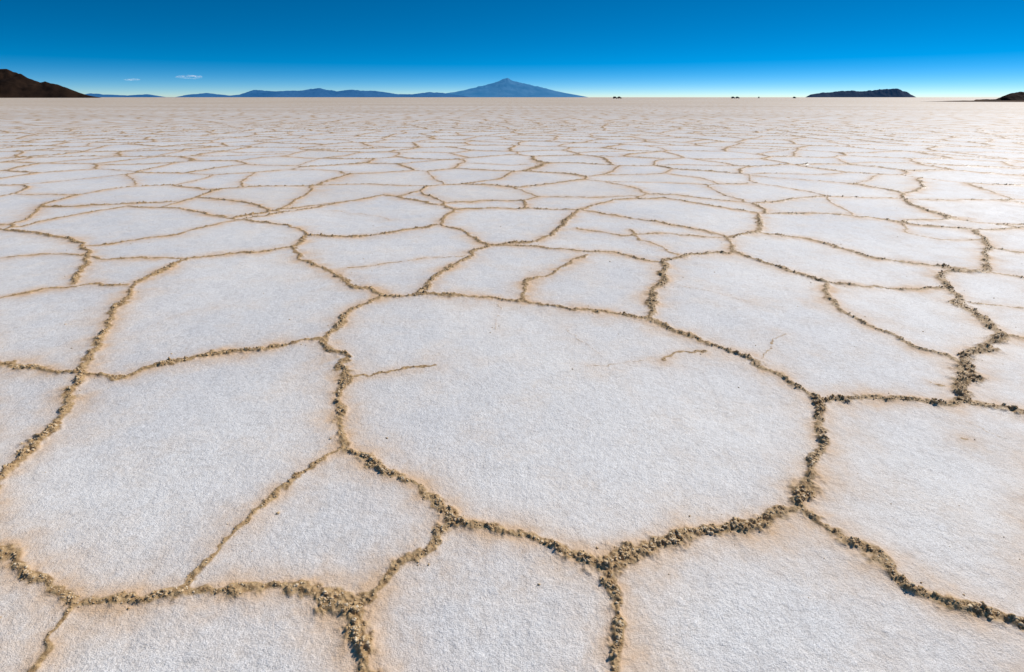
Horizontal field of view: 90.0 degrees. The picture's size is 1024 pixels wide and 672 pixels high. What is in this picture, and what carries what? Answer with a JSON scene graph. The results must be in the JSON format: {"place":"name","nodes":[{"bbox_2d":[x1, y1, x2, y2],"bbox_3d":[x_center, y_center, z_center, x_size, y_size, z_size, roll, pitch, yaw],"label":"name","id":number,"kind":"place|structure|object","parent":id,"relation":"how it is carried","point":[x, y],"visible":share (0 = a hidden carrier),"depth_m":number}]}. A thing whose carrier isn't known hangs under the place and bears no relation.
{"place":"outdoors","nodes":[
{"label":"outdoors","id":0,"kind":"place"},
{"bbox_2d":[0,69,99,97],"bbox_3d":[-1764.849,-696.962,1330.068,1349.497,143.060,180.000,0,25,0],"label":"hill","id":1,"kind":"structure","parent":0,"point":[14,85],"depth_m":1326.23},
{"bbox_2d":[85,88,467,96],"bbox_3d":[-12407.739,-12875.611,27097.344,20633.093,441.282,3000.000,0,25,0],"label":"mountain range","id":2,"kind":"structure","parent":0,"point":[318,92],"depth_m":26532.53},
{"bbox_2d":[0,97,1023,671],"bbox_3d":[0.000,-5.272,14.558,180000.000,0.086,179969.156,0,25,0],"label":"salt flat ground","id":3,"kind":"structure","parent":0,"point":[572,423],"depth_m":2.76},
{"bbox_2d":[0,188,1021,665],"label":"salt crumbs","id":4,"kind":"object","parent":3,"relation":"on","point":[572,368],"visible":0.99,"depth_m":3.15},
{"bbox_2d":[0,156,1023,671],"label":"salt ridges","id":5,"kind":"object","parent":3,"relation":"on","point":[658,542],"visible":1,"depth_m":2.02},
{"bbox_2d":[977,92,1023,100],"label":"hill","id":6,"kind":"structure","parent":3,"relation":"on","point":[1017,96],"depth_m":206.70},
{"bbox_2d":[0,0,1023,96],"label":"sky","id":7,"kind":"structure","parent":0,"point":[164,48]},
{"bbox_2d":[447,78,584,96],"bbox_3d":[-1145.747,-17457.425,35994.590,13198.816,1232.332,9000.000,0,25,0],"label":"volcano","id":8,"kind":"structure","parent":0,"point":[506,87],"depth_m":34100.65},
{"bbox_2d":[807,88,914,96],"bbox_3d":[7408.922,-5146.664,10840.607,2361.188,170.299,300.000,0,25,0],"label":"island","id":9,"kind":"structure","parent":0,"point":[895,92],"depth_m":10782.09},
{"bbox_2d":[920,100,1023,101],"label":"shore soil","id":10,"kind":"structure","parent":0,"point":[976,101],"depth_m":176.32}
]}

